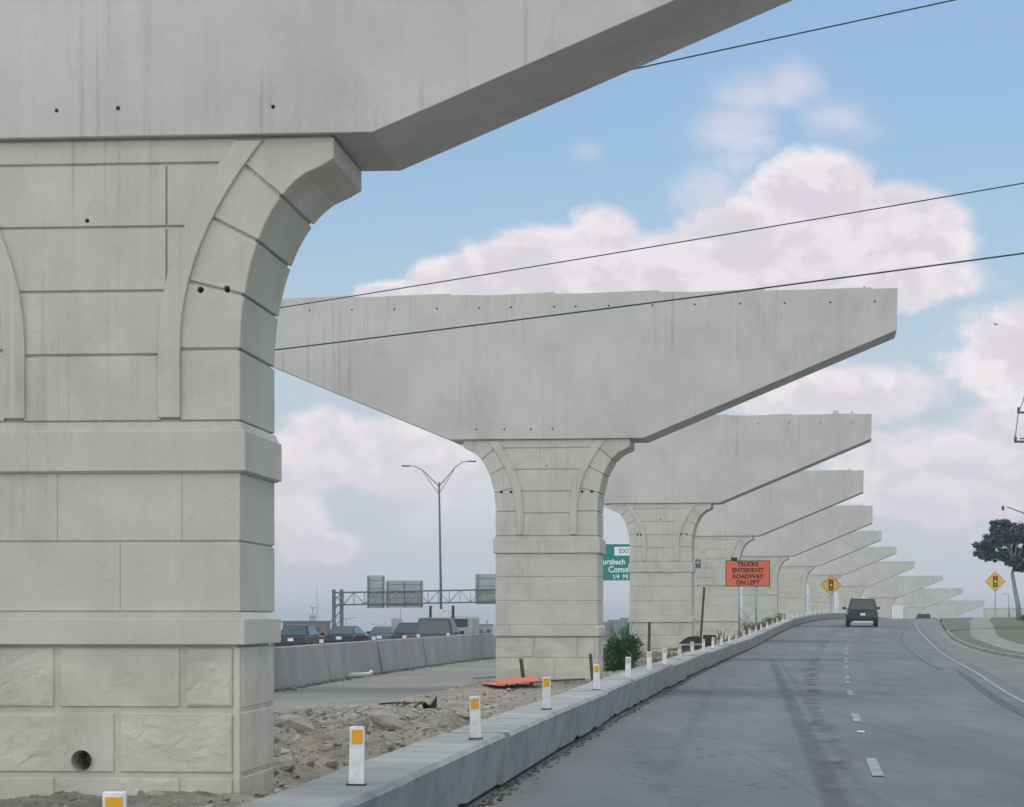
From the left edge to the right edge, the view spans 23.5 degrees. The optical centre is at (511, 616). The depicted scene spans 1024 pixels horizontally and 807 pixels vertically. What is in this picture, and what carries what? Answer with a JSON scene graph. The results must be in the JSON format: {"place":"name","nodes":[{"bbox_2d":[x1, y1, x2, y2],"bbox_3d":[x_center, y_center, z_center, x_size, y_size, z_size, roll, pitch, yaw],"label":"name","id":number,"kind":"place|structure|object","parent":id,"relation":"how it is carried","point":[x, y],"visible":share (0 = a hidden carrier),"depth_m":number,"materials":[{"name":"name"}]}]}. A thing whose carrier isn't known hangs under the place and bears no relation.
{"place":"outdoors","nodes":[
{"label":"outdoors","id":0,"kind":"place"},
{"bbox_2d":[102,791,126,806],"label":"delineator","id":1,"kind":"object","parent":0,"point":[114,798],"visible":1,"depth_m":9.28,"materials":[{"name":"white plastic"}]},
{"bbox_2d":[274,652,604,711],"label":"haul road","id":2,"kind":"structure","parent":0,"point":[363,691],"depth_m":54.18,"materials":[{"name":"concrete"}]},
{"bbox_2d":[274,644,329,688],"bbox_3d":[-4.876,1.120,54.899,0.495,0.935,7.423,0,0,5],"label":"tall barrier","id":3,"kind":"object","parent":2,"relation":"on","point":[297,665],"visible":0.62,"depth_m":54.69,"materials":[{"name":"concrete"}]},
{"bbox_2d":[348,670,372,676],"bbox_3d":[-3.735,1.413,61.091,0.150,0.158,1.186,0,0,23],"label":"pipe","id":4,"kind":"object","parent":2,"relation":"on","point":[364,674],"visible":1,"depth_m":60.94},
{"bbox_2d":[274,656,495,691],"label":"barrier debris","id":5,"kind":"object","parent":2,"relation":"on","point":[349,678],"visible":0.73,"depth_m":65.51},
{"bbox_2d":[270,0,1023,644],"label":"sky","id":6,"kind":"structure","parent":0,"point":[924,103],"materials":[{"name":"blue"}]},
{"bbox_2d":[275,252,1023,350],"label":"overhead cable","id":7,"kind":"object","parent":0,"point":[662,301],"visible":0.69,"depth_m":42.82,"materials":[{"name":"black plastic"}]},
{"bbox_2d":[280,183,1023,307],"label":"overhead cable","id":8,"kind":"object","parent":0,"point":[665,244],"visible":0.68,"depth_m":44.87,"materials":[{"name":"black plastic"}]},
{"bbox_2d":[457,619,1023,806],"bbox_3d":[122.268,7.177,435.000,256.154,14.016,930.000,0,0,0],"label":"road","id":9,"kind":"structure","parent":0,"point":[769,722],"depth_m":30.91,"materials":[{"name":"asphalt"}]},
{"bbox_2d":[236,777,408,806],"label":"barrier","id":10,"kind":"object","parent":9,"relation":"on","point":[339,792],"visible":0.97,"depth_m":14.37,"materials":[{"name":"concrete"}]},
{"bbox_2d":[346,726,366,785],"bbox_3d":[-0.940,0.842,14.896,0.120,0.357,0.090,1,1,2],"label":"delineator","id":11,"kind":"object","parent":10,"relation":"on","point":[357,757],"visible":1,"depth_m":14.88,"materials":[{"name":"white plastic"}]},
{"bbox_2d":[320,733,505,806],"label":"barrier","id":12,"kind":"object","parent":9,"relation":"on","point":[448,770],"visible":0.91,"depth_m":18.49,"materials":[{"name":"concrete"}]},
{"bbox_2d":[469,696,482,738],"bbox_3d":[-0.308,0.843,20.595,0.120,0.357,0.090,-2,2,1],"label":"delineator","id":13,"kind":"object","parent":12,"relation":"on","point":[475,717],"visible":1,"depth_m":20.58,"materials":[{"name":"white plastic"}]},
{"bbox_2d":[448,707,566,784],"bbox_3d":[0.018,1.288,24.850,0.578,0.525,6.158,0,0,6],"label":"barrier","id":14,"kind":"object","parent":9,"relation":"on","point":[532,735],"visible":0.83,"depth_m":24.13,"materials":[{"name":"concrete"}]},
{"bbox_2d":[542,677,551,708],"bbox_3d":[0.384,0.844,27.199,0.120,0.357,0.090,-1,0,4],"label":"delineator","id":15,"kind":"object","parent":14,"relation":"on","point":[546,690],"visible":1,"depth_m":27.19,"materials":[{"name":"white plastic"}]},
{"bbox_2d":[521,691,607,747],"bbox_3d":[0.689,1.290,30.950,0.578,0.521,6.122,0,0,7],"label":"barrier","id":16,"kind":"object","parent":9,"relation":"on","point":[585,712],"visible":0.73,"depth_m":30.59,"materials":[{"name":"concrete"}]},
{"bbox_2d":[566,679,631,722],"bbox_3d":[1.341,1.287,37.050,0.578,0.529,6.112,0,0,6],"label":"barrier","id":17,"kind":"object","parent":9,"relation":"on","point":[617,691],"visible":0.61,"depth_m":36.92,"materials":[{"name":"concrete"}]},
{"bbox_2d":[592,664,600,689],"bbox_3d":[1.183,0.845,34.403,0.120,0.357,0.090,0,-1,1],"label":"delineator","id":18,"kind":"object","parent":17,"relation":"on","point":[596,676],"visible":1,"depth_m":34.39,"materials":[{"name":"white plastic"}]},
{"bbox_2d":[472,660,729,806],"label":"roadside grit","id":19,"kind":"object","parent":9,"relation":"on","point":[508,786],"visible":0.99,"depth_m":27.61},
{"bbox_2d":[602,671,654,707],"bbox_3d":[2.058,1.283,43.150,0.578,0.535,6.169,0,0,7],"label":"barrier","id":20,"kind":"object","parent":9,"relation":"on","point":[641,686],"visible":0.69,"depth_m":42.54,"materials":[{"name":"concrete"}]},
{"bbox_2d":[625,657,630,677],"bbox_3d":[1.928,0.844,40.797,0.120,0.357,0.090,1,1,6],"label":"delineator","id":21,"kind":"object","parent":20,"relation":"on","point":[628,668],"visible":1,"depth_m":40.78,"materials":[{"name":"white plastic"}]},
{"bbox_2d":[631,664,670,695],"bbox_3d":[2.756,1.282,49.250,0.578,0.535,6.117,0,0,6],"label":"barrier","id":22,"kind":"object","parent":9,"relation":"on","point":[661,677],"visible":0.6,"depth_m":48.87,"materials":[{"name":"concrete"}]},
{"bbox_2d":[647,652,651,669],"bbox_3d":[2.602,0.843,46.596,0.120,0.357,0.090,0,1,2],"label":"delineator","id":23,"kind":"object","parent":22,"relation":"on","point":[649,660],"visible":1,"depth_m":46.58,"materials":[{"name":"white plastic"}]},
{"bbox_2d":[662,648,667,664],"bbox_3d":[3.244,0.840,52.202,0.120,0.357,0.090,1,-1,0],"label":"delineator","id":24,"kind":"object","parent":22,"relation":"on","point":[664,660],"visible":1,"depth_m":52.19,"materials":[{"name":"white plastic"}]},
{"bbox_2d":[652,660,687,686],"bbox_3d":[3.524,1.283,55.350,0.577,0.528,6.180,0,0,7],"label":"barrier","id":25,"kind":"object","parent":9,"relation":"on","point":[678,669],"visible":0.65,"depth_m":54.83,"materials":[{"name":"concrete"}]},
{"bbox_2d":[667,656,697,677],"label":"barrier","id":26,"kind":"object","parent":9,"relation":"on","point":[691,665],"visible":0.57,"depth_m":61.49,"materials":[{"name":"concrete"}]},
{"bbox_2d":[677,644,681,659],"bbox_3d":[3.988,0.837,58.495,0.120,0.357,0.090,-1,1,5],"label":"delineator","id":27,"kind":"object","parent":26,"relation":"on","point":[679,651],"visible":1,"depth_m":58.48,"materials":[{"name":"white plastic"}]},
{"bbox_2d":[677,652,706,672],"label":"barrier","id":28,"kind":"object","parent":9,"relation":"on","point":[701,660],"visible":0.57,"depth_m":67.11,"materials":[{"name":"concrete"}]},
{"bbox_2d":[694,649,718,667],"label":"barrier","id":29,"kind":"object","parent":9,"relation":"on","point":[712,657],"visible":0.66,"depth_m":73.18,"materials":[{"name":"concrete"}]},
{"bbox_2d":[701,646,726,661],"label":"barrier","id":30,"kind":"object","parent":9,"relation":"on","point":[722,653],"visible":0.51,"depth_m":80.03,"materials":[{"name":"concrete"}]},
{"bbox_2d":[714,644,732,658],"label":"barrier","id":31,"kind":"object","parent":9,"relation":"on","point":[728,650],"visible":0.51,"depth_m":86.18,"materials":[{"name":"concrete"}]},
{"bbox_2d":[718,641,739,655],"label":"barrier","id":32,"kind":"object","parent":9,"relation":"on","point":[735,648],"visible":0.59,"depth_m":91.93,"materials":[{"name":"concrete"}]},
{"bbox_2d":[730,639,746,653],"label":"barrier","id":33,"kind":"object","parent":9,"relation":"on","point":[742,645],"visible":0.49,"depth_m":97.83,"materials":[{"name":"concrete"}]},
{"bbox_2d":[737,637,753,650],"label":"barrier","id":34,"kind":"object","parent":9,"relation":"on","point":[749,642],"visible":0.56,"depth_m":103.64,"materials":[{"name":"concrete"}]},
{"bbox_2d":[741,634,758,645],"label":"barrier","id":35,"kind":"object","parent":9,"relation":"on","point":[756,638],"visible":0.45,"depth_m":110.53,"materials":[{"name":"concrete"}]},
{"bbox_2d":[751,632,765,643],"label":"barrier","id":36,"kind":"object","parent":9,"relation":"on","point":[761,636],"visible":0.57,"depth_m":116.51,"materials":[{"name":"concrete"}]},
{"bbox_2d":[754,629,769,640],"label":"barrier","id":37,"kind":"object","parent":9,"relation":"on","point":[767,631],"visible":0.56,"depth_m":122.76,"materials":[{"name":"concrete"}]},
{"bbox_2d":[762,627,774,637],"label":"barrier","id":38,"kind":"object","parent":9,"relation":"on","point":[771,631],"visible":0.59,"depth_m":128.73,"materials":[{"name":"concrete"}]},
{"bbox_2d":[768,625,779,635],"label":"barrier","id":39,"kind":"object","parent":9,"relation":"on","point":[776,629],"visible":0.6,"depth_m":134.43,"materials":[{"name":"concrete"}]},
{"bbox_2d":[778,621,789,630],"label":"barrier","id":40,"kind":"object","parent":9,"relation":"on","point":[787,624],"visible":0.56,"depth_m":146.71,"materials":[{"name":"concrete"}]},
{"bbox_2d":[789,617,799,625],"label":"barrier","id":41,"kind":"object","parent":9,"relation":"on","point":[796,620],"visible":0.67,"depth_m":158.70,"materials":[{"name":"concrete"}]},
{"bbox_2d":[843,597,879,626],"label":"minivan","id":42,"kind":"object","parent":9,"relation":"on","point":[861,611],"visible":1,"depth_m":155.63,"materials":[{"name":"paint"}]},
{"bbox_2d":[844,625,883,775],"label":"lane dashes","id":43,"kind":"object","parent":9,"relation":"on","point":[874,766],"visible":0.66,"depth_m":26.03,"materials":[{"name":"white paint"}]},
{"bbox_2d":[892,606,907,618],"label":"box lorry","id":44,"kind":"object","parent":9,"relation":"on","point":[899,612],"visible":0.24,"depth_m":327.62,"materials":[{"name":"white metal"}]},
{"bbox_2d":[915,614,934,618],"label":"car","id":45,"kind":"object","parent":9,"relation":"on","point":[924,616],"visible":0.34,"depth_m":290.01,"materials":[{"name":"black paint"}]},
{"bbox_2d":[901,629,1023,716],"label":"lane line","id":46,"kind":"object","parent":9,"relation":"on","point":[1005,703],"visible":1,"depth_m":50.70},
{"bbox_2d":[915,619,1023,702],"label":"edge line","id":47,"kind":"object","parent":9,"relation":"on","point":[997,686],"visible":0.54,"depth_m":64.28,"materials":[{"name":"white paint"}]},
{"bbox_2d":[633,0,954,69],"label":"overhead cable","id":48,"kind":"object","parent":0,"point":[794,34],"visible":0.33,"depth_m":35.99,"materials":[{"name":"black plastic"}]},
{"bbox_2d":[603,619,1021,652],"bbox_3d":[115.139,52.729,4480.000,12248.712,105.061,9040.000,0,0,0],"label":"ground","id":49,"kind":"structure","parent":0,"point":[742,627],"depth_m":149.83,"materials":[{"name":"soil"}]},
{"bbox_2d":[274,667,277,689],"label":"tall barrier","id":50,"kind":"object","parent":49,"relation":"on","point":[275,684],"visible":0.02,"depth_m":51.05,"materials":[{"name":"concrete"}]},
{"bbox_2d":[281,615,331,636],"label":"commercial building","id":51,"kind":"structure","parent":49,"relation":"on","point":[321,626],"depth_m":380.00,"materials":[{"name":"metal"}]},
{"bbox_2d":[0,651,675,806],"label":"soil mound","id":52,"kind":"object","parent":49,"relation":"on","point":[324,757],"visible":0.24,"depth_m":25.57,"materials":[{"name":"soil"}]},
{"bbox_2d":[3,652,677,806],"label":"rubble","id":53,"kind":"object","parent":52,"relation":"on","point":[289,739],"visible":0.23,"depth_m":26.35,"materials":[{"name":"stone"}]},
{"bbox_2d":[274,714,314,730],"bbox_3d":[-2.351,1.122,26.008,0.544,0.173,0.224,0,0,0],"label":"rubble block","id":54,"kind":"object","parent":53,"relation":"on","point":[299,723],"depth_m":25.94,"materials":[{"name":"stone"}]},
{"bbox_2d":[364,710,402,730],"bbox_3d":[-1.456,1.177,27.492,0.609,0.255,0.211,0,0,30],"label":"rubble block","id":55,"kind":"object","parent":52,"relation":"on","point":[383,720],"depth_m":27.41,"materials":[{"name":"stone"}]},
{"bbox_2d":[0,0,791,798],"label":"bridge pier","id":56,"kind":"structure","parent":52,"relation":"on","point":[178,178],"depth_m":18.79,"materials":[{"name":"concrete"}]},
{"bbox_2d":[388,696,436,708],"bbox_3d":[-1.455,1.265,36.003,0.710,0.220,0.398,0,0,0],"label":"plastic scrap","id":57,"kind":"object","parent":52,"relation":"on","point":[433,704],"visible":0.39,"depth_m":35.98,"materials":[{"name":"black"}]},
{"bbox_2d":[480,677,541,684],"bbox_3d":[0.011,1.264,48.503,1.044,0.150,0.950,0,0,-18],"label":"fallen sign panel","id":58,"kind":"object","parent":52,"relation":"on","point":[515,680],"visible":0.91,"depth_m":48.39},
{"bbox_2d":[532,678,584,682],"bbox_3d":[0.936,1.296,50.000,1.100,0.041,0.120,-3,0,9],"label":"plank","id":59,"kind":"object","parent":52,"relation":"on","point":[557,680],"visible":0.58,"depth_m":49.92,"materials":[{"name":"brown wood"}]},
{"bbox_2d":[589,654,592,680],"bbox_3d":[1.729,1.096,53.500,0.070,0.585,0.049,-5,0,0],"label":"wooden stake","id":60,"kind":"object","parent":52,"relation":"on","point":[591,664],"visible":0.8,"depth_m":53.48,"materials":[{"name":"brown wood"}]},
{"bbox_2d":[603,620,668,670],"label":"bushy plant","id":61,"kind":"object","parent":52,"relation":"on","point":[617,651],"visible":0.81,"depth_m":68.73,"materials":[{"name":"green plant"}]},
{"bbox_2d":[647,622,650,651],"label":"wooden stake","id":62,"kind":"object","parent":52,"relation":"on","point":[649,633],"visible":0.58,"depth_m":73.97,"materials":[{"name":"brown wood"}]},
{"bbox_2d":[700,587,704,636],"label":"wooden stake","id":63,"kind":"object","parent":52,"relation":"on","point":[702,612],"visible":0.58,"depth_m":97.97,"materials":[{"name":"brown wood"}]},
{"bbox_2d":[323,641,380,679],"bbox_3d":[-4.196,1.115,62.701,0.491,0.935,8.244,0,0,6],"label":"tall barrier","id":64,"kind":"object","parent":49,"relation":"on","point":[344,659],"visible":0.62,"depth_m":62.25,"materials":[{"name":"concrete"}]},
{"bbox_2d":[391,608,401,626],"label":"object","id":65,"kind":"object","parent":49,"relation":"on","point":[395,621],"visible":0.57,"depth_m":329.85,"materials":[{"name":"metal"}]},
{"bbox_2d":[370,638,425,671],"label":"tall barrier","id":66,"kind":"object","parent":49,"relation":"on","point":[396,654],"visible":0.69,"depth_m":70.41,"materials":[{"name":"concrete"}]},
{"bbox_2d":[332,574,495,626],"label":"sign gantry","id":67,"kind":"object","parent":49,"relation":"on","point":[402,594],"visible":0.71,"depth_m":300.72,"materials":[{"name":"metal"}]},
{"bbox_2d":[416,636,455,665],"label":"tall barrier","id":68,"kind":"object","parent":49,"relation":"on","point":[438,649],"visible":0.69,"depth_m":77.79,"materials":[{"name":"concrete"}]},
{"bbox_2d":[402,461,475,608],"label":"street lamp","id":69,"kind":"object","parent":49,"relation":"on","point":[440,561],"visible":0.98,"depth_m":236.92,"materials":[{"name":"metal"}]},
{"bbox_2d":[450,634,482,661],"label":"tall barrier","id":70,"kind":"object","parent":49,"relation":"on","point":[467,647],"visible":0.64,"depth_m":84.16,"materials":[{"name":"concrete"}]},
{"bbox_2d":[479,620,493,632],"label":"distant building","id":71,"kind":"structure","parent":49,"relation":"on","point":[487,628],"depth_m":520.00,"materials":[{"name":"concrete"}]},
{"bbox_2d":[479,633,496,657],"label":"tall barrier","id":72,"kind":"object","parent":49,"relation":"on","point":[488,643],"visible":0.41,"depth_m":89.26,"materials":[{"name":"concrete"}]},
{"bbox_2d":[519,658,524,677],"bbox_3d":[0.227,1.202,52.000,0.080,0.646,0.056,-7,0,0],"label":"wooden stake","id":73,"kind":"object","parent":49,"relation":"on","point":[522,667],"visible":0.58,"depth_m":51.97,"materials":[{"name":"brown wood"}]},
{"bbox_2d":[273,286,897,680],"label":"bridge pier","id":74,"kind":"structure","parent":49,"relation":"on","point":[550,421],"depth_m":54.98,"materials":[{"name":"concrete"}]},
{"bbox_2d":[603,622,611,637],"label":"tall barrier","id":75,"kind":"object","parent":49,"relation":"on","point":[606,625],"visible":0.26,"depth_m":131.15,"materials":[{"name":"concrete"}]},
{"bbox_2d":[607,620,624,635],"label":"tall barrier","id":76,"kind":"object","parent":49,"relation":"on","point":[617,624],"visible":0.57,"depth_m":134.86,"materials":[{"name":"concrete"}]},
{"bbox_2d":[603,544,629,580],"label":"green guide sign","id":77,"kind":"object","parent":49,"relation":"on","point":[616,559],"visible":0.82,"depth_m":224.98,"materials":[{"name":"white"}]},
{"bbox_2d":[618,622,629,636],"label":"shrub","id":78,"kind":"object","parent":49,"relation":"on","point":[626,629],"visible":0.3,"depth_m":111.91,"materials":[{"name":"green plant"}]},
{"bbox_2d":[456,410,871,652],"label":"bridge pier","id":79,"kind":"structure","parent":49,"relation":"on","point":[663,495],"depth_m":90.87,"materials":[{"name":"concrete"}]},
{"bbox_2d":[667,635,715,650],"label":"towed compressor","id":80,"kind":"object","parent":49,"relation":"on","point":[696,640],"visible":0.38,"depth_m":88.47,"materials":[{"name":"grey metal"}]},
{"bbox_2d":[603,618,780,662],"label":"weeds","id":81,"kind":"object","parent":49,"relation":"on","point":[745,628],"visible":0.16,"depth_m":118.82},
{"bbox_2d":[604,468,863,638],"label":"bridge pier","id":82,"kind":"structure","parent":49,"relation":"on","point":[729,530],"depth_m":126.80,"materials":[{"name":"concrete"}]},
{"bbox_2d":[725,557,769,637],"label":"orange sign","id":83,"kind":"object","parent":49,"relation":"on","point":[747,573],"visible":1,"depth_m":114.98,"materials":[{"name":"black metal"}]},
{"bbox_2d":[749,622,765,631],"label":"shrub","id":84,"kind":"object","parent":49,"relation":"on","point":[753,627],"visible":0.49,"depth_m":139.82,"materials":[{"name":"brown plant"}]},
{"bbox_2d":[761,613,785,623],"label":"shrub","id":85,"kind":"object","parent":49,"relation":"on","point":[773,617],"visible":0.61,"depth_m":160.07,"materials":[{"name":"green plant"}]},
{"bbox_2d":[741,505,872,624],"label":"bridge pier","id":86,"kind":"structure","parent":49,"relation":"on","point":[777,548],"depth_m":162.66,"materials":[{"name":"concrete"}]},
{"bbox_2d":[778,529,881,619],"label":"bridge pier","id":87,"kind":"structure","parent":49,"relation":"on","point":[795,571],"depth_m":198.83,"materials":[{"name":"concrete"}]},
{"bbox_2d":[821,575,840,618],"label":"signal ahead sign","id":88,"kind":"object","parent":49,"relation":"on","point":[830,584],"visible":0.95,"depth_m":205.98,"materials":[{"name":"yellow metal"}]},
{"bbox_2d":[807,546,896,613],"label":"bridge pier","id":89,"kind":"structure","parent":49,"relation":"on","point":[819,594],"depth_m":234.76,"materials":[{"name":"concrete"}]},
{"bbox_2d":[836,561,913,612],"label":"bridge pier","id":90,"kind":"structure","parent":49,"relation":"on","point":[855,584],"depth_m":270.63,"materials":[{"name":"concrete"}]},
{"bbox_2d":[861,575,942,618],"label":"bridge pier","id":91,"kind":"structure","parent":49,"relation":"on","point":[885,594],"depth_m":306.73,"materials":[{"name":"concrete"}]},
{"bbox_2d":[892,588,962,618],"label":"bridge pier","id":92,"kind":"structure","parent":49,"relation":"on","point":[919,601],"depth_m":342.65,"materials":[{"name":"concrete"}]},
{"bbox_2d":[922,600,984,618],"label":"bridge pier","id":93,"kind":"structure","parent":49,"relation":"on","point":[944,609],"depth_m":378.49,"materials":[{"name":"concrete"}]},
{"bbox_2d":[942,617,1023,654],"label":"gravel strip","id":94,"kind":"object","parent":49,"relation":"on","point":[956,624],"visible":0.81,"depth_m":137.17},
{"bbox_2d":[983,608,1023,616],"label":"concrete wall","id":95,"kind":"structure","parent":49,"relation":"on","point":[1000,612],"depth_m":329.80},
{"bbox_2d":[921,619,1023,692],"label":"shoulder","id":96,"kind":"object","parent":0,"point":[1010,672],"visible":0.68,"depth_m":82.00},
{"bbox_2d":[940,628,1023,661],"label":"kerb","id":97,"kind":"structure","parent":96,"relation":"on","point":[948,635],"depth_m":104.56,"materials":[{"name":"concrete"}]},
{"bbox_2d":[970,617,1023,652],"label":"sidewalk","id":98,"kind":"structure","parent":0,"point":[982,629],"depth_m":128.85,"materials":[{"name":"concrete"}]},
{"bbox_2d":[990,617,1023,644],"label":"grass verge","id":99,"kind":"object","parent":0,"point":[1015,635],"depth_m":148.31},
{"bbox_2d":[985,571,1005,617],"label":"signal ahead sign","id":100,"kind":"object","parent":99,"relation":"on","point":[995,581],"visible":0.96,"depth_m":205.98,"materials":[{"name":"yellow metal"}]},
{"bbox_2d":[971,518,1023,620],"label":"oak tree","id":101,"kind":"object","parent":99,"relation":"on","point":[1004,532],"visible":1,"depth_m":149.75,"materials":[{"name":"green plant"}]},
{"bbox_2d":[1014,398,1023,442],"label":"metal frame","id":102,"kind":"object","parent":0,"point":[1015,436],"visible":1,"depth_m":61.97,"materials":[{"name":"grey metal"}]},
{"bbox_3d":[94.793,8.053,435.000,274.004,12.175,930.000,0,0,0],"label":"freeway","id":103,"kind":"structure","parent":0,"visible":0},
{"bbox_2d":[274,625,326,646],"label":"car","id":104,"kind":"object","parent":103,"relation":"on","point":[293,635],"visible":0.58,"depth_m":130.35,"materials":[{"name":"paint"}]},
{"bbox_2d":[324,626,370,642],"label":"car","id":105,"kind":"object","parent":103,"relation":"on","point":[336,634],"visible":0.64,"depth_m":138.31,"materials":[{"name":"black paint"}]},
{"bbox_2d":[367,626,396,639],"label":"car","id":106,"kind":"object","parent":103,"relation":"on","point":[382,632],"visible":0.3,"depth_m":150.27,"materials":[{"name":"blue paint"}]},
{"bbox_2d":[391,622,417,638],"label":"car","id":107,"kind":"object","parent":103,"relation":"on","point":[403,630],"visible":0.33,"depth_m":143.49,"materials":[{"name":"black paint"}]},
{"bbox_2d":[406,618,463,637],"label":"pickup truck","id":108,"kind":"object","parent":103,"relation":"on","point":[429,627],"visible":0.31,"depth_m":116.28,"materials":[{"name":"green paint"}]},
{"bbox_2d":[429,606,478,634],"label":"work truck","id":109,"kind":"object","parent":103,"relation":"on","point":[467,625],"visible":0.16,"depth_m":134.47,"materials":[{"name":"white paint"}]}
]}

